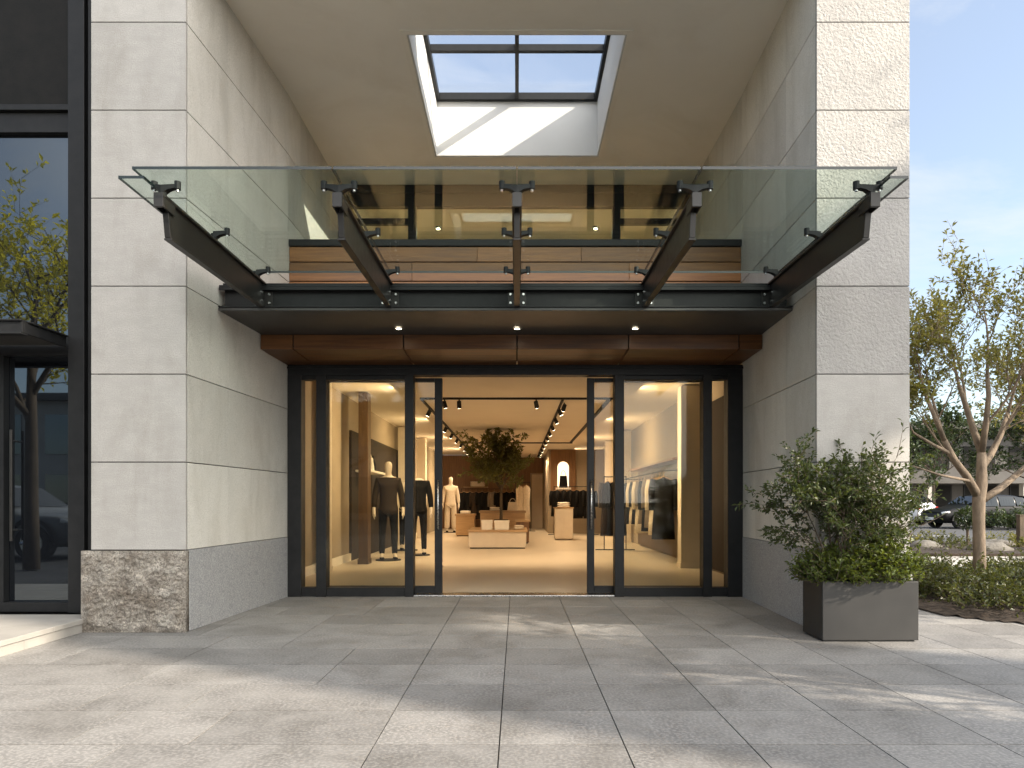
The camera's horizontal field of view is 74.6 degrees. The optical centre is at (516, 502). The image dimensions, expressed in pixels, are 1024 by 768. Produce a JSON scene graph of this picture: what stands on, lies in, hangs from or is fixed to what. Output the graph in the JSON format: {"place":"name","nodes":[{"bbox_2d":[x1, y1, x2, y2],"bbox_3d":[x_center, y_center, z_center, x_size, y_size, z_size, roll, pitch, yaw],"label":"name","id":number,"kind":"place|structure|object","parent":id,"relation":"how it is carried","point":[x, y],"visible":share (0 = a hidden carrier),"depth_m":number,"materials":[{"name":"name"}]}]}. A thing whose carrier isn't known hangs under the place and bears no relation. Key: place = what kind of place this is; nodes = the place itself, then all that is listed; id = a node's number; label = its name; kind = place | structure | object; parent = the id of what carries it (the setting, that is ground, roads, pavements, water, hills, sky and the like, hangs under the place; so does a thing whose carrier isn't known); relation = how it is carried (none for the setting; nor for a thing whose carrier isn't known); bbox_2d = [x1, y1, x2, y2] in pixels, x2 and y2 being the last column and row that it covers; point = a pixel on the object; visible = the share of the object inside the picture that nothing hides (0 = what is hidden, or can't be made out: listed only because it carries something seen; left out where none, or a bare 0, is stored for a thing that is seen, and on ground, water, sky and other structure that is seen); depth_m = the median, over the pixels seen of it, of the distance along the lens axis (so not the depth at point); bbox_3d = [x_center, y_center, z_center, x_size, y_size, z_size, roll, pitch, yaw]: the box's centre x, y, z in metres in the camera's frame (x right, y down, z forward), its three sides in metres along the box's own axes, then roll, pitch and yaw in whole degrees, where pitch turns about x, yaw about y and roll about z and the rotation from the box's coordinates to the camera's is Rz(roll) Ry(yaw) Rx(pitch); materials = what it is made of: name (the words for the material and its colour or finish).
{"place":"outdoors","nodes":[
{"label":"outdoors","id":0,"kind":"place"},
{"bbox_2d":[0,596,1023,767],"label":"plaza paving","id":1,"kind":"structure","parent":0,"point":[515,682],"depth_m":3.92,"materials":[{"name":"stone"}]},
{"bbox_2d":[0,614,82,656],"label":"entrance step","id":2,"kind":"object","parent":1,"relation":"on","point":[19,632],"visible":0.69,"depth_m":5.33,"materials":[{"name":"stone"}]},
{"bbox_2d":[0,0,97,613],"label":"window front","id":3,"kind":"structure","parent":1,"relation":"on","point":[45,281],"depth_m":6.10,"materials":[{"name":"paint"}]},
{"bbox_2d":[0,319,68,346],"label":"steel canopy","id":4,"kind":"object","parent":3,"relation":"attached to","point":[18,332],"visible":1,"depth_m":5.66,"materials":[{"name":"metal"}]},
{"bbox_2d":[81,0,288,631],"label":"stone pier","id":5,"kind":"structure","parent":1,"relation":"on","point":[189,455],"depth_m":5.68,"materials":[{"name":"stone"}]},
{"bbox_2d":[287,365,742,596],"bbox_3d":[-0.020,-0.247,7.920,5.282,2.695,0.300,0,0,0],"label":"shop front","id":6,"kind":"object","parent":1,"relation":"on","point":[730,376],"visible":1,"depth_m":7.79,"materials":[{"name":"paint"}]},
{"bbox_2d":[330,378,442,592],"bbox_3d":[-1.617,-0.195,7.960,1.459,2.550,0.121,0,0,0],"label":"sliding door","id":7,"kind":"structure","parent":6,"relation":"attached to","point":[437,587],"depth_m":7.96,"materials":[{"name":"paint"}]},
{"bbox_2d":[261,335,761,364],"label":"timber fascia","id":8,"kind":"structure","parent":6,"relation":"attached to","point":[512,349],"depth_m":7.10,"materials":[{"name":"wood"}]},
{"bbox_2d":[118,166,908,334],"bbox_3d":[-0.071,-1.961,6.080,5.368,0.386,3.539,0,0,0],"label":"glass canopy","id":9,"kind":"object","parent":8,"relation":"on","point":[653,302],"visible":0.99,"depth_m":6.21,"materials":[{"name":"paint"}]},
{"bbox_2d":[587,378,699,592],"bbox_3d":[1.562,-0.195,7.960,1.459,2.550,0.121,0,0,0],"label":"sliding door","id":10,"kind":"structure","parent":6,"relation":"attached to","point":[592,587],"depth_m":7.96,"materials":[{"name":"paint"}]},
{"bbox_2d":[742,0,911,625],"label":"stone pier","id":11,"kind":"structure","parent":1,"relation":"on","point":[828,83],"depth_m":5.68,"materials":[{"name":"stone"}]},
{"bbox_2d":[803,578,917,640],"bbox_3d":[2.783,0.863,5.470,0.755,0.475,0.370,0,0,0],"label":"planter","id":12,"kind":"object","parent":1,"relation":"on","point":[849,611],"visible":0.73,"depth_m":5.29,"materials":[{"name":"grey metal"}]},
{"bbox_2d":[731,418,952,580],"bbox_3d":[2.694,-0.062,5.458,1.392,1.482,1.544,0,0,-34],"label":"tall shrub","id":13,"kind":"object","parent":12,"relation":"in","point":[861,496],"visible":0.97,"depth_m":5.32,"materials":[{"name":"green plant"}]},
{"bbox_2d":[784,503,935,586],"bbox_3d":[2.768,0.343,5.437,1.142,0.684,0.792,0,0,0],"label":"shrub","id":14,"kind":"object","parent":12,"relation":"in","point":[854,565],"visible":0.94,"depth_m":5.30,"materials":[{"name":"green plant"}]},
{"bbox_2d":[918,589,1023,622],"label":"planting bed soil","id":15,"kind":"structure","parent":1,"relation":"on","point":[993,613],"depth_m":6.62,"materials":[{"name":"brown soil"}]},
{"bbox_2d":[905,220,1023,576],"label":"tree","id":16,"kind":"object","parent":15,"relation":"on","point":[936,324],"visible":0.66,"depth_m":8.10,"materials":[{"name":"green plant"}]},
{"bbox_2d":[910,542,1023,616],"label":"hedge","id":17,"kind":"object","parent":15,"relation":"on","point":[1002,581],"visible":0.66,"depth_m":7.17,"materials":[{"name":"green plant"}]},
{"bbox_2d":[305,528,723,593],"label":"shop floor","id":18,"kind":"structure","parent":0,"point":[543,561],"depth_m":11.13,"materials":[{"name":"tile"}]},
{"bbox_2d":[330,383,332,571],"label":"column","id":19,"kind":"structure","parent":18,"relation":"on","point":[331,567],"depth_m":10.64,"materials":[{"name":"beige paint"}]},
{"bbox_2d":[358,392,371,563],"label":"column","id":20,"kind":"structure","parent":18,"relation":"on","point":[364,477],"depth_m":11.88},
{"bbox_2d":[372,462,404,560],"bbox_3d":[-2.426,0.168,12.681,0.523,1.864,0.508,0,0,29],"label":"mannequin","id":21,"kind":"object","parent":18,"relation":"on","point":[388,486],"visible":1,"depth_m":12.62},
{"bbox_2d":[398,427,404,544],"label":"column","id":22,"kind":"structure","parent":18,"relation":"on","point":[401,452],"depth_m":17.28,"materials":[{"name":"beige paint"}]},
{"bbox_2d":[397,481,418,550],"bbox_3d":[-2.497,0.301,15.281,0.515,1.598,0.506,0,0,33],"label":"mannequin","id":23,"kind":"object","parent":18,"relation":"on","point":[402,529],"visible":0.17,"depth_m":15.22},
{"bbox_2d":[404,478,432,555],"bbox_3d":[-2.039,0.301,13.881,0.515,1.598,0.506,0,0,38],"label":"mannequin","id":24,"kind":"object","parent":18,"relation":"on","point":[423,488],"visible":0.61,"depth_m":13.84},
{"bbox_2d":[417,438,426,537],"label":"column","id":25,"kind":"structure","parent":18,"relation":"on","point":[421,458],"depth_m":20.38,"materials":[{"name":"beige paint"}]},
{"bbox_2d":[443,477,459,532],"bbox_3d":[-2.400,0.095,24.300,0.673,2.011,0.480,0,0,-9],"label":"mannequin","id":26,"kind":"object","parent":18,"relation":"on","point":[450,490],"visible":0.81,"depth_m":24.21},
{"bbox_2d":[455,514,475,535],"bbox_3d":[-1.675,0.740,21.950,0.650,0.720,0.700,0,0,0],"label":"display table","id":27,"kind":"object","parent":18,"relation":"on","point":[465,523],"visible":0.88,"depth_m":21.63,"materials":[{"name":"brown wood"}]},
{"bbox_2d":[467,527,527,548],"bbox_3d":[-0.460,0.880,16.700,1.420,0.440,1.800,0,0,0],"label":"display table","id":28,"kind":"object","parent":18,"relation":"on","point":[510,538],"visible":0.94,"depth_m":15.83,"materials":[{"name":"brown wood"}]},
{"bbox_2d":[481,520,492,529],"bbox_3d":[-0.720,0.544,16.100,0.272,0.230,0.252,0,0,-3],"label":"gift box","id":29,"kind":"object","parent":28,"relation":"on","point":[486,524],"visible":1,"depth_m":15.98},
{"bbox_2d":[494,520,509,529],"bbox_3d":[-0.360,0.549,16.100,0.352,0.220,0.272,0,0,2],"label":"gift box","id":30,"kind":"object","parent":28,"relation":"on","point":[501,524],"visible":1,"depth_m":15.97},
{"bbox_2d":[479,510,525,526],"bbox_3d":[-0.400,0.670,19.100,1.300,0.860,1.000,0,0,0],"label":"display table","id":31,"kind":"object","parent":18,"relation":"on","point":[512,516],"visible":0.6,"depth_m":18.63,"materials":[{"name":"brown wood"}]},
{"bbox_2d":[515,520,529,543],"bbox_3d":[0.150,0.790,18.050,0.400,0.620,0.600,0,0,0],"label":"display table","id":32,"kind":"object","parent":18,"relation":"on","point":[524,523],"visible":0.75,"depth_m":17.78,"materials":[{"name":"brown wood"}]},
{"bbox_2d":[305,363,741,573],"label":"shop side walls","id":33,"kind":"structure","parent":18,"relation":"on","point":[654,439],"depth_m":12.34,"materials":[{"name":"paint"}]},
{"bbox_2d":[305,533,416,576],"bbox_3d":[-3.130,1.030,15.500,0.039,0.139,13.000,0,0,0],"label":"skirting","id":34,"kind":"object","parent":33,"relation":"attached to","point":[336,561],"depth_m":11.52,"materials":[{"name":"wood"}]},
{"bbox_2d":[349,430,397,560],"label":"wall panel","id":35,"kind":"structure","parent":33,"relation":"attached to","point":[382,454],"depth_m":14.32,"materials":[{"name":"wood"}]},
{"bbox_2d":[443,455,542,527],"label":"shop back wall","id":36,"kind":"structure","parent":33,"relation":"attached to","point":[453,465],"depth_m":28.00,"materials":[{"name":"wood"}]},
{"bbox_2d":[530,473,542,528],"bbox_3d":[0.829,-0.055,27.965,0.538,2.310,0.069,0,0,0],"label":"door","id":37,"kind":"structure","parent":36,"relation":"attached to","point":[535,500],"depth_m":27.94,"materials":[{"name":"beige paint"}]},
{"bbox_2d":[313,361,718,457],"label":"shop ceiling","id":38,"kind":"structure","parent":33,"relation":"attached to","point":[644,402],"depth_m":13.36,"materials":[{"name":"paint"}]},
{"bbox_2d":[420,398,612,399],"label":"light track","id":39,"kind":"structure","parent":38,"relation":"attached to","point":[517,398],"depth_m":11.88,"materials":[{"name":"metal"}]},
{"bbox_2d":[462,442,572,443],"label":"light track","id":40,"kind":"structure","parent":38,"relation":"attached to","point":[534,443],"depth_m":20.81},
{"bbox_2d":[570,400,610,442],"bbox_3d":[1.660,-1.839,16.350,0.080,0.019,8.700,0,0,0],"label":"air slot","id":41,"kind":"object","parent":38,"relation":"attached to","point":[602,407],"visible":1,"depth_m":14.04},
{"bbox_2d":[638,463,677,556],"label":"wall panel","id":42,"kind":"structure","parent":33,"relation":"attached to","point":[668,546],"depth_m":14.12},
{"bbox_2d":[624,470,677,479],"bbox_3d":[2.854,-0.560,14.225,0.491,0.077,4.827,0,0,0],"label":"clothes rail","id":43,"kind":"object","parent":42,"relation":"attached to","point":[647,474],"visible":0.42,"depth_m":13.74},
{"bbox_2d":[626,478,638,524],"bbox_3d":[2.640,-0.037,14.620,0.551,1.054,0.173,0,0,0],"label":"coat","id":44,"kind":"object","parent":43,"relation":"hanging from","point":[627,501],"visible":0.17,"depth_m":14.57,"materials":[{"name":"beige fabric"}]},
{"bbox_2d":[628,476,641,523],"bbox_3d":[2.640,-0.047,14.263,0.551,1.034,0.174,0,0,0],"label":"coat","id":45,"kind":"object","parent":43,"relation":"hanging from","point":[633,510],"visible":0.14,"depth_m":14.22,"materials":[{"name":"beige fabric"}]},
{"bbox_2d":[631,477,647,532],"bbox_3d":[2.640,0.038,13.899,0.551,1.204,0.169,0,0,0],"label":"coat","id":46,"kind":"object","parent":43,"relation":"hanging from","point":[637,528],"visible":0.25,"depth_m":13.85,"materials":[{"name":"beige fabric"}]},
{"bbox_2d":[634,479,646,523],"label":"coat","id":47,"kind":"object","parent":43,"relation":"hanging from","point":[636,503],"visible":0.22,"depth_m":13.49,"materials":[{"name":"beige fabric"}]},
{"bbox_2d":[638,474,652,530],"bbox_3d":[2.640,0.003,13.183,0.551,1.134,0.176,0,0,0],"label":"coat","id":48,"kind":"object","parent":43,"relation":"hanging from","point":[640,508],"visible":0.15,"depth_m":13.13,"materials":[{"name":"black fabric"}]},
{"bbox_2d":[641,473,655,527],"bbox_3d":[2.640,-0.037,12.824,0.551,1.054,0.174,0,0,0],"label":"coat","id":49,"kind":"object","parent":43,"relation":"hanging from","point":[646,522],"visible":0.16,"depth_m":12.77,"materials":[{"name":"beige fabric"}]},
{"bbox_2d":[645,472,659,534],"bbox_3d":[2.640,0.023,12.464,0.551,1.174,0.178,0,0,0],"label":"coat","id":50,"kind":"object","parent":43,"relation":"hanging from","point":[647,508],"visible":0.21,"depth_m":12.41,"materials":[{"name":"beige fabric"}]},
{"bbox_2d":[648,472,677,539],"bbox_3d":[2.640,0.053,12.104,0.551,1.234,0.179,0,0,0],"label":"coat","id":51,"kind":"object","parent":43,"relation":"hanging from","point":[663,496],"visible":0.98,"depth_m":12.04,"materials":[{"name":"black fabric"}]},
{"bbox_2d":[628,457,677,471],"bbox_3d":[2.939,-0.780,14.400,0.319,0.040,4.800,0,0,0],"label":"wall shelf","id":52,"kind":"object","parent":42,"relation":"attached to","point":[669,461],"depth_m":13.95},
{"bbox_2d":[712,396,723,572],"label":"wall panel","id":53,"kind":"structure","parent":33,"relation":"attached to","point":[718,484],"depth_m":10.33,"materials":[{"name":"wood"}]},
{"bbox_2d":[553,507,573,538],"bbox_3d":[1.360,0.610,19.645,0.560,0.920,0.550,0,0,0],"label":"pedestal","id":54,"kind":"object","parent":18,"relation":"on","point":[563,522],"visible":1,"depth_m":19.38,"materials":[{"name":"beige paint"}]},
{"bbox_2d":[555,509,563,537],"bbox_3d":[1.232,0.625,19.390,0.254,0.850,0.020,0,0,0],"label":"door","id":55,"kind":"structure","parent":54,"relation":"in","point":[559,513],"depth_m":19.38,"materials":[{"name":"beige paint"}]},
{"bbox_2d":[564,509,572,537],"bbox_3d":[1.488,0.625,19.390,0.254,0.850,0.020,0,0,0],"label":"door","id":56,"kind":"structure","parent":54,"relation":"in","point":[568,513],"depth_m":19.38,"materials":[{"name":"beige paint"}]},
{"bbox_2d":[548,486,598,534],"bbox_3d":[1.900,0.280,22.600,1.700,1.640,0.040,0,0,0],"label":"clothes rail","id":57,"kind":"object","parent":18,"relation":"on","point":[570,486],"visible":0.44,"depth_m":22.59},
{"bbox_2d":[549,487,559,515],"bbox_3d":[1.351,-0.022,22.596,0.593,1.004,0.160,0,0,-22],"label":"jacket","id":58,"kind":"object","parent":57,"relation":"hanging from","point":[552,498],"visible":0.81,"depth_m":22.50,"materials":[{"name":"black fabric"}]},
{"bbox_2d":[569,489,582,518],"bbox_3d":[2.010,0.013,22.599,0.593,1.074,0.168,0,0,-22],"label":"jacket","id":59,"kind":"object","parent":57,"relation":"hanging from","point":[572,494],"visible":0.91,"depth_m":22.50,"materials":[{"name":"black fabric"}]},
{"bbox_2d":[575,487,585,515],"bbox_3d":[2.229,-0.022,22.603,0.593,1.004,0.178,0,0,-22],"label":"jacket","id":60,"kind":"object","parent":57,"relation":"hanging from","point":[578,503],"visible":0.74,"depth_m":22.50,"materials":[{"name":"black fabric"}]},
{"bbox_2d":[582,491,597,518],"bbox_3d":[2.448,0.013,22.604,0.593,1.074,0.174,0,0,-22],"label":"jacket","id":61,"kind":"object","parent":57,"relation":"hanging from","point":[584,499],"visible":0.48,"depth_m":22.50,"materials":[{"name":"black fabric"}]},
{"bbox_2d":[543,450,604,532],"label":"shop partition wall","id":62,"kind":"structure","parent":18,"relation":"on","point":[579,525],"depth_m":23.62,"materials":[{"name":"paint"}]},
{"bbox_2d":[551,450,575,490],"bbox_3d":[1.620,-0.840,23.485,0.880,1.980,0.269,0,0,0],"label":"niche","id":63,"kind":"object","parent":62,"relation":"attached to","point":[562,460],"visible":0.68,"depth_m":23.56,"materials":[{"name":"beige"}]},
{"bbox_2d":[605,441,612,536],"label":"column","id":64,"kind":"structure","parent":18,"relation":"on","point":[608,458],"depth_m":21.38,"materials":[{"name":"beige paint"}]},
{"bbox_2d":[595,476,634,549],"bbox_3d":[2.250,0.250,15.400,0.900,1.700,0.040,0,0,0],"label":"clothes rail","id":65,"kind":"object","parent":18,"relation":"on","point":[626,526],"visible":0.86,"depth_m":15.39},
{"bbox_2d":[598,479,609,535],"bbox_3d":[2.079,0.093,15.402,0.551,1.354,0.172,0,0,-35],"label":"coat","id":66,"kind":"object","parent":65,"relation":"hanging from","point":[604,510],"visible":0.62,"depth_m":15.28,"materials":[{"name":"grey fabric"}]},
{"bbox_2d":[605,481,612,535],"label":"coat","id":67,"kind":"object","parent":65,"relation":"hanging from","point":[610,509],"visible":0.36,"depth_m":15.28,"materials":[{"name":"black fabric"}]},
{"bbox_2d":[624,430,630,542],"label":"column","id":68,"kind":"structure","parent":18,"relation":"on","point":[627,450],"depth_m":18.18,"materials":[{"name":"beige paint"}]},
{"bbox_2d":[677,386,699,567],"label":"column","id":69,"kind":"structure","parent":18,"relation":"on","point":[688,476],"depth_m":11.18,"materials":[{"name":"beige paint"}]},
{"bbox_2d":[429,0,1023,421],"label":"sky","id":70,"kind":"structure","parent":0,"point":[966,110],"materials":[{"name":"blue"}]},
{"bbox_2d":[910,522,1015,540],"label":"road","id":71,"kind":"structure","parent":0,"point":[948,528],"depth_m":27.88,"materials":[{"name":"asphalt"}]},
{"bbox_2d":[910,496,936,524],"bbox_3d":[20.400,0.419,36.999,2.145,1.601,4.522,0,0,-28],"label":"parked car","id":72,"kind":"object","parent":71,"relation":"on","point":[932,505],"visible":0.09,"depth_m":35.19,"materials":[{"name":"grey paint"}]},
{"bbox_2d":[903,430,947,494],"bbox_3d":[19.326,-2.033,35.955,5.333,6.266,5.767,0,0,-33],"label":"tree","id":73,"kind":"object","parent":71,"relation":"on","point":[917,445],"visible":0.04,"depth_m":35.18,"materials":[{"name":"green plant"}]},
{"bbox_2d":[909,393,996,505],"bbox_3d":[24.837,-2.599,39.688,5.888,7.399,5.792,0,0,-27],"label":"tree","id":74,"kind":"object","parent":71,"relation":"on","point":[947,419],"visible":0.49,"depth_m":38.68,"materials":[{"name":"green plant"}]},
{"bbox_2d":[920,494,1023,528],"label":"parked car","id":75,"kind":"object","parent":71,"relation":"on","point":[1007,502],"visible":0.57,"depth_m":30.73,"materials":[{"name":"black paint"}]},
{"bbox_2d":[959,397,1023,482],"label":"tree","id":76,"kind":"object","parent":71,"relation":"on","point":[993,433],"visible":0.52,"depth_m":38.76,"materials":[{"name":"green plant"}]},
{"bbox_2d":[985,502,1023,529],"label":"hedge","id":77,"kind":"object","parent":71,"relation":"on","point":[1007,521],"visible":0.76,"depth_m":29.10,"materials":[{"name":"green plant"}]},
{"bbox_2d":[910,420,1023,506],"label":"building","id":78,"kind":"structure","parent":0,"point":[952,489],"depth_m":46.93,"materials":[{"name":"concrete"}]},
{"bbox_2d":[919,446,948,468],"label":"window","id":79,"kind":"structure","parent":78,"relation":"in","point":[939,462],"depth_m":46.93,"materials":[{"name":"black glass"}]},
{"bbox_2d":[918,485,951,506],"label":"window","id":80,"kind":"structure","parent":78,"relation":"in","point":[947,489],"depth_m":46.93,"materials":[{"name":"black glass"}]},
{"bbox_2d":[963,446,994,468],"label":"window","id":81,"kind":"structure","parent":78,"relation":"in","point":[966,448],"depth_m":46.93,"materials":[{"name":"black glass"}]},
{"bbox_2d":[1009,446,1023,468],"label":"window","id":82,"kind":"structure","parent":78,"relation":"in","point":[1012,451],"depth_m":46.93,"materials":[{"name":"black glass"}]},
{"bbox_2d":[910,541,1023,555],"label":"verge soil","id":83,"kind":"structure","parent":0,"point":[955,552],"depth_m":14.14,"materials":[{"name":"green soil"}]},
{"bbox_2d":[910,540,942,547],"bbox_3d":[9.431,1.024,15.533,0.774,0.306,0.562,0,0,0],"label":"boulder","id":84,"kind":"object","parent":83,"relation":"on","point":[927,543],"visible":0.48,"depth_m":15.35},
{"bbox_2d":[924,534,989,552],"bbox_3d":[9.370,0.878,14.307,0.941,0.369,1.013,0,0,-10],"label":"verge plant","id":85,"kind":"object","parent":83,"relation":"on","point":[950,544],"visible":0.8,"depth_m":14.40,"materials":[{"name":"green plant"}]},
{"bbox_2d":[953,504,971,544],"bbox_3d":[10.995,0.543,16.390,0.632,0.994,0.642,0,0,-26],"label":"tree","id":86,"kind":"object","parent":83,"relation":"on","point":[965,520],"visible":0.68,"depth_m":16.38,"materials":[{"name":"green plant"}]},
{"bbox_2d":[966,542,1013,550],"bbox_3d":[10.220,1.033,14.557,0.945,0.365,0.562,0,0,0],"label":"boulder","id":87,"kind":"object","parent":83,"relation":"on","point":[995,546],"visible":0.43,"depth_m":14.34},
{"bbox_2d":[1015,515,1023,546],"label":"post","id":88,"kind":"object","parent":83,"relation":"on","point":[1019,525],"visible":0.86,"depth_m":15.45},
{"bbox_2d":[925,556,1023,566],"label":"walkway","id":89,"kind":"structure","parent":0,"point":[956,557],"depth_m":13.10,"materials":[{"name":"concrete"}]},
{"bbox_2d":[923,289,1023,442],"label":"tree","id":90,"kind":"object","parent":89,"relation":"on","point":[995,385],"visible":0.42,"depth_m":12.98,"materials":[{"name":"green plant"}]},
{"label":"terrace slab","id":91,"kind":"structure","parent":0,"visible":0},
{"bbox_2d":[288,97,338,281],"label":"terrace wall","id":92,"kind":"structure","parent":91,"relation":"on","point":[313,214],"depth_m":8.55,"materials":[{"name":"paint"}]},
{"bbox_2d":[289,239,741,282],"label":"parapet","id":93,"kind":"structure","parent":91,"relation":"on","point":[497,254],"depth_m":7.85,"materials":[{"name":"wood"}]},
{"bbox_2d":[351,209,682,238],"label":"room walls","id":94,"kind":"structure","parent":91,"relation":"on","point":[677,216],"depth_m":11.02,"materials":[{"name":"paint"}]},
{"bbox_2d":[226,0,787,238],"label":"portico ceiling","id":95,"kind":"structure","parent":94,"relation":"on","point":[340,70],"depth_m":7.70,"materials":[{"name":"paint"}]},
{"bbox_2d":[400,30,633,158],"bbox_3d":[0.000,-5.163,8.015,2.350,0.851,2.520,0,0,0],"label":"skylight","id":96,"kind":"object","parent":95,"relation":"attached to","point":[516,124],"visible":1,"depth_m":9.19,"materials":[{"name":"white paint"}]},
{"bbox_2d":[343,185,690,238],"bbox_3d":[-0.020,-3.403,10.105,5.286,2.686,0.130,0,0,0],"label":"window","id":97,"kind":"structure","parent":91,"relation":"on","point":[412,199],"depth_m":10.07,"materials":[{"name":"glass"}]},
{"bbox_2d":[695,96,741,282],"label":"terrace wall","id":98,"kind":"structure","parent":91,"relation":"on","point":[719,215],"depth_m":8.50,"materials":[{"name":"paint"}]},
{"bbox_3d":[0.225,0.165,25.400,0.950,1.870,0.040,0,0,0],"label":"clothes rail","id":99,"kind":"object","parent":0,"visible":0},
{"bbox_2d":[516,485,522,509],"bbox_3d":[0.097,-0.002,25.404,0.302,1.504,0.178,0,0,0],"label":"dress","id":100,"kind":"object","parent":99,"relation":"hanging from","point":[519,495],"visible":0.64,"depth_m":25.34,"materials":[{"name":"beige fabric"}]},
{"bbox_2d":[523,483,529,519],"bbox_3d":[0.362,-0.002,25.400,0.300,1.504,0.173,0,0,0],"label":"dress","id":101,"kind":"object","parent":99,"relation":"hanging from","point":[526,497],"visible":0.91,"depth_m":25.34,"materials":[{"name":"beige fabric"}]},
{"bbox_3d":[-0.400,0.550,17.000,0.370,0.220,0.370,0,0,0],"label":"plant pot","id":102,"kind":"object","parent":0,"visible":0},
{"bbox_2d":[453,427,534,519],"bbox_3d":[-0.602,-0.724,16.989,2.100,2.747,2.083,0,0,0],"label":"indoor tree","id":103,"kind":"object","parent":102,"relation":"in","point":[505,454],"visible":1,"depth_m":16.79,"materials":[{"name":"green plant"}]},
{"bbox_3d":[-1.150,0.280,26.600,2.500,1.640,0.040,0,0,0],"label":"clothes rail","id":104,"kind":"object","parent":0,"visible":0},
{"bbox_2d":[463,489,472,513],"bbox_3d":[-1.864,0.028,26.607,0.593,1.104,0.176,0,0,-28],"label":"jacket","id":105,"kind":"object","parent":104,"relation":"hanging from","point":[466,501],"visible":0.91,"depth_m":26.49,"materials":[{"name":"black fabric"}]},
{"bbox_2d":[469,489,479,518],"bbox_3d":[-1.623,0.078,26.605,0.593,1.204,0.174,0,0,-28],"label":"jacket","id":106,"kind":"object","parent":104,"relation":"hanging from","point":[472,505],"visible":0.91,"depth_m":26.49,"materials":[{"name":"brown fabric"}]},
{"bbox_2d":[475,489,484,513],"bbox_3d":[-1.379,-0.022,26.597,0.593,1.004,0.162,0,0,-28],"label":"jacket","id":107,"kind":"object","parent":104,"relation":"hanging from","point":[478,500],"visible":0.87,"depth_m":26.49,"materials":[{"name":"black fabric"}]},
{"bbox_2d":[481,489,490,509],"bbox_3d":[-1.138,0.028,26.596,0.593,1.104,0.158,0,0,-28],"label":"jacket","id":108,"kind":"object","parent":104,"relation":"hanging from","point":[484,502],"visible":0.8,"depth_m":26.49,"materials":[{"name":"black fabric"}]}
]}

